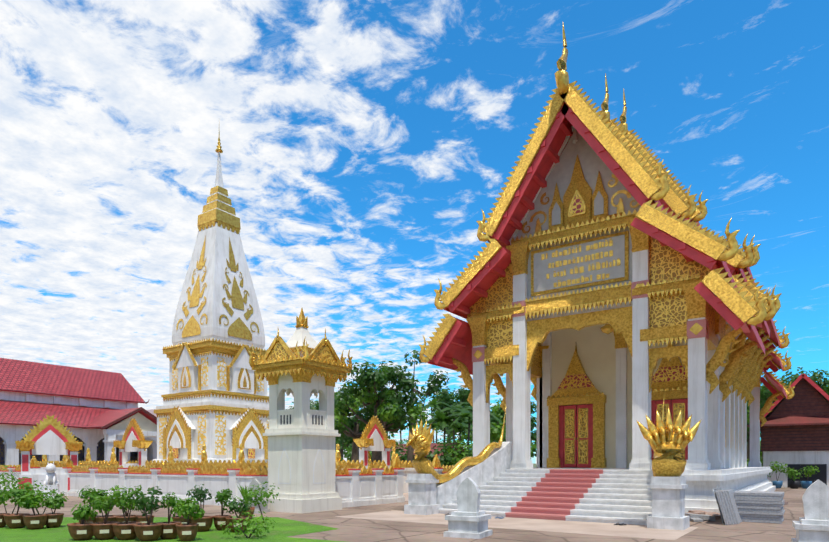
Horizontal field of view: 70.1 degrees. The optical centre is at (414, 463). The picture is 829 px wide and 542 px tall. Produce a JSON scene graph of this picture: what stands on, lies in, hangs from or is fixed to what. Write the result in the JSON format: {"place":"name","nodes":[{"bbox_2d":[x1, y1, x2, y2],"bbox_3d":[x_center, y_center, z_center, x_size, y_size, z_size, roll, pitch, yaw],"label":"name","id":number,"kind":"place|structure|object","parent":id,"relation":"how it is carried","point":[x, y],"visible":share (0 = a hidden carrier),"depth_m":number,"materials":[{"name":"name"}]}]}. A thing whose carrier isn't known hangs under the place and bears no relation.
{"place":"outdoors","nodes":[
{"label":"outdoors","id":0,"kind":"place"},
{"bbox_2d":[0,464,805,541],"bbox_3d":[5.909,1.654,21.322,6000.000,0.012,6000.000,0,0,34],"label":"ground","id":1,"kind":"structure","parent":0,"point":[391,522],"depth_m":14.75,"materials":[{"name":"concrete"}]},
{"bbox_2d":[17,474,69,493],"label":"wall","id":2,"kind":"structure","parent":1,"relation":"on","point":[64,482],"depth_m":29.56,"materials":[{"name":"white paint"}]},
{"bbox_2d":[15,414,82,474],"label":"arch gate","id":3,"kind":"structure","parent":2,"relation":"on","point":[49,435],"depth_m":29.80,"materials":[{"name":"white paint"}]},
{"bbox_2d":[43,462,58,491],"bbox_3d":[-17.147,0.678,27.901,0.624,1.464,1.054,0,0,-28],"label":"lion","id":4,"kind":"object","parent":1,"relation":"on","point":[51,480],"visible":1,"depth_m":27.58},
{"bbox_2d":[0,358,156,465],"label":"hall","id":5,"kind":"structure","parent":1,"relation":"on","point":[94,411],"depth_m":57.27,"materials":[{"name":"tile"}]},
{"bbox_2d":[0,465,279,540],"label":"potted plants","id":6,"kind":"object","parent":1,"relation":"on","point":[188,523],"visible":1,"depth_m":14.12,"materials":[{"name":"green plant"}]},
{"bbox_2d":[152,132,268,462],"bbox_3d":[-12.378,-10.870,37.454,6.208,22.260,6.208,0,0,34],"label":"stupa","id":7,"kind":"object","parent":1,"relation":"on","point":[216,400],"visible":1,"depth_m":35.80,"materials":[{"name":"white paint"}]},
{"bbox_2d":[0,443,453,507],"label":"enclosure","id":8,"kind":"object","parent":1,"relation":"on","point":[357,483],"visible":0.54,"depth_m":25.46,"materials":[{"name":"white concrete"}]},
{"bbox_2d":[113,418,152,467],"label":"arch gate","id":9,"kind":"structure","parent":8,"relation":"on","point":[133,440],"depth_m":32.65,"materials":[{"name":"white paint"}]},
{"bbox_2d":[353,415,395,467],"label":"arch gate","id":10,"kind":"structure","parent":8,"relation":"on","point":[374,437],"depth_m":30.64,"materials":[{"name":"gold concrete"}]},
{"bbox_2d":[240,479,269,513],"bbox_3d":[-5.365,1.091,19.912,0.731,1.139,0.731,0,0,14],"label":"boundary stone","id":11,"kind":"object","parent":1,"relation":"on","point":[256,482],"visible":0.44,"depth_m":19.83,"materials":[{"name":"white stone"}]},
{"bbox_2d":[248,308,352,512],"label":"tower","id":12,"kind":"structure","parent":1,"relation":"on","point":[301,365],"depth_m":20.30,"materials":[{"name":"white paint"}]},
{"bbox_2d":[286,400,349,438],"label":"tree","id":13,"kind":"object","parent":1,"relation":"on","point":[314,406],"visible":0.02,"depth_m":86.32,"materials":[{"name":"green plant"}]},
{"bbox_2d":[335,417,353,460],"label":"tree","id":14,"kind":"object","parent":1,"relation":"on","point":[349,441],"visible":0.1,"depth_m":106.21,"materials":[{"name":"green plant"}]},
{"bbox_2d":[316,383,394,462],"bbox_3d":[-5.819,-3.240,60.258,8.356,9.841,9.343,0,0,-2],"label":"tree","id":15,"kind":"object","parent":1,"relation":"on","point":[354,427],"visible":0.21,"depth_m":59.67,"materials":[{"name":"green plant"}]},
{"bbox_2d":[334,360,427,462],"bbox_3d":[-3.234,-3.422,51.417,8.481,10.269,8.417,0,0,35],"label":"tree","id":16,"kind":"object","parent":1,"relation":"on","point":[390,412],"visible":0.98,"depth_m":50.14,"materials":[{"name":"green plant"}]},
{"bbox_2d":[378,350,448,461],"bbox_3d":[-0.173,-4.587,57.729,7.211,12.540,4.810,0,0,2],"label":"sparse tree","id":17,"kind":"object","parent":1,"relation":"on","point":[433,387],"visible":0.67,"depth_m":57.68,"materials":[{"name":"green plant"}]},
{"bbox_2d":[390,442,470,459],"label":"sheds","id":18,"kind":"object","parent":1,"relation":"on","point":[432,450],"depth_m":75.74,"materials":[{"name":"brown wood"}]},
{"bbox_2d":[424,398,443,442],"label":"tree","id":19,"kind":"object","parent":1,"relation":"on","point":[433,403],"visible":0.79,"depth_m":89.02,"materials":[{"name":"green plant"}]},
{"bbox_2d":[423,421,450,442],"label":"tree","id":20,"kind":"object","parent":1,"relation":"on","point":[435,426],"visible":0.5,"depth_m":79.41,"materials":[{"name":"green plant"}]},
{"bbox_2d":[414,386,472,442],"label":"tree","id":21,"kind":"object","parent":1,"relation":"on","point":[444,395],"visible":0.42,"depth_m":116.23,"materials":[{"name":"green plant"}]},
{"bbox_2d":[425,410,466,458],"bbox_3d":[3.107,-1.873,61.825,5.141,7.072,4.491,0,0,11],"label":"palm tree","id":22,"kind":"object","parent":1,"relation":"on","point":[441,420],"visible":0.79,"depth_m":61.51,"materials":[{"name":"green plant"}]},
{"bbox_2d":[440,402,469,456],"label":"palm tree","id":23,"kind":"object","parent":1,"relation":"on","point":[460,406],"visible":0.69,"depth_m":65.02,"materials":[{"name":"green plant"}]},
{"bbox_2d":[443,422,472,452],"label":"tree","id":24,"kind":"object","parent":1,"relation":"on","point":[464,426],"visible":0.56,"depth_m":74.57,"materials":[{"name":"green plant"}]},
{"bbox_2d":[444,477,492,538],"bbox_3d":[1.230,0.990,13.492,0.860,1.340,0.860,0,0,26],"label":"boundary stone","id":25,"kind":"object","parent":1,"relation":"on","point":[468,519],"visible":0.96,"depth_m":13.31,"materials":[{"name":"white stone"}]},
{"bbox_2d":[448,408,490,449],"bbox_3d":[5.411,-2.003,59.633,4.633,7.343,3.934,0,0,-17],"label":"palm tree","id":26,"kind":"object","parent":1,"relation":"on","point":[466,413],"visible":0.62,"depth_m":59.66,"materials":[{"name":"green plant"}]},
{"bbox_2d":[454,398,505,440],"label":"tree","id":27,"kind":"object","parent":1,"relation":"on","point":[498,404],"visible":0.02,"depth_m":125.79,"materials":[{"name":"green plant"}]},
{"bbox_2d":[464,417,497,434],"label":"tree","id":28,"kind":"object","parent":1,"relation":"on","point":[471,421],"visible":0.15,"depth_m":69.37,"materials":[{"name":"green plant"}]},
{"bbox_2d":[464,406,505,426],"bbox_3d":[7.168,-2.260,63.647,4.560,7.849,4.212,0,0,-16],"label":"tree","id":29,"kind":"object","parent":1,"relation":"on","point":[470,409],"visible":0.33,"depth_m":63.02,"materials":[{"name":"green plant"}]},
{"bbox_2d":[490,401,536,443],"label":"tree","id":30,"kind":"object","parent":1,"relation":"on","point":[495,434],"visible":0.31,"depth_m":72.70,"materials":[{"name":"green plant"}]},
{"bbox_2d":[445,513,626,524],"bbox_3d":[3.219,1.620,17.150,5.575,0.056,0.565,0,0,34],"label":"clutter","id":31,"kind":"object","parent":1,"relation":"on","point":[503,517],"visible":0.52,"depth_m":17.62,"materials":[{"name":"black"}]},
{"bbox_2d":[335,431,761,458],"bbox_3d":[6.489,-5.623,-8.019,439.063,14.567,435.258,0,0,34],"label":"shrubs","id":32,"kind":"object","parent":1,"relation":"on","point":[533,447],"depth_m":163.58,"materials":[{"name":"green plant"}]},
{"bbox_2d":[335,427,762,466],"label":"hedges","id":33,"kind":"object","parent":1,"relation":"on","point":[449,459],"visible":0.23,"depth_m":58.47,"materials":[{"name":"green plant"}]},
{"bbox_2d":[404,23,794,529],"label":"temple","id":34,"kind":"structure","parent":1,"relation":"on","point":[603,293],"depth_m":21.29,"materials":[{"name":"gold metal"}]},
{"bbox_2d":[406,419,439,478],"bbox_3d":[0.236,-0.440,19.441,1.126,2.041,1.128,0,0,14],"label":"naga statue","id":35,"kind":"object","parent":34,"relation":"on","point":[420,440],"visible":0.98,"depth_m":19.23,"materials":[{"name":"gold metal"}]},
{"bbox_2d":[636,406,701,476],"bbox_3d":[6.514,-0.440,15.151,1.128,2.041,1.126,0,0,-35],"label":"naga statue","id":36,"kind":"object","parent":34,"relation":"on","point":[668,440],"visible":0.96,"depth_m":15.04,"materials":[{"name":"gold metal"}]},
{"bbox_2d":[685,488,787,524],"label":"stone slabs","id":37,"kind":"object","parent":1,"relation":"on","point":[737,507],"visible":0.71,"depth_m":16.45,"materials":[{"name":"grey stone"}]},
{"bbox_2d":[747,429,749,465],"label":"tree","id":38,"kind":"object","parent":1,"relation":"on","point":[748,447],"depth_m":82.96,"materials":[{"name":"green plant"}]},
{"bbox_2d":[747,402,763,464],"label":"tree","id":39,"kind":"object","parent":1,"relation":"on","point":[748,432],"depth_m":69.40,"materials":[{"name":"green plant"}]},
{"bbox_2d":[747,461,819,488],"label":"potted plants","id":40,"kind":"object","parent":1,"relation":"on","point":[794,484],"visible":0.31,"depth_m":38.63,"materials":[{"name":"green plant"}]},
{"bbox_2d":[747,373,828,487],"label":"building","id":41,"kind":"structure","parent":1,"relation":"on","point":[794,430],"depth_m":40.06,"materials":[{"name":"brown wood"}]},
{"bbox_2d":[747,367,828,427],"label":"tree","id":42,"kind":"object","parent":1,"relation":"on","point":[766,393],"visible":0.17,"depth_m":57.85,"materials":[{"name":"green plant"}]},
{"bbox_2d":[791,480,828,541],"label":"boundary stone","id":43,"kind":"object","parent":1,"relation":"on","point":[812,525],"visible":1,"depth_m":11.49,"materials":[{"name":"white stone"}]},
{"bbox_2d":[0,0,828,463],"label":"sky","id":44,"kind":"structure","parent":0,"point":[365,144],"materials":[{"name":"blue"}]}
]}

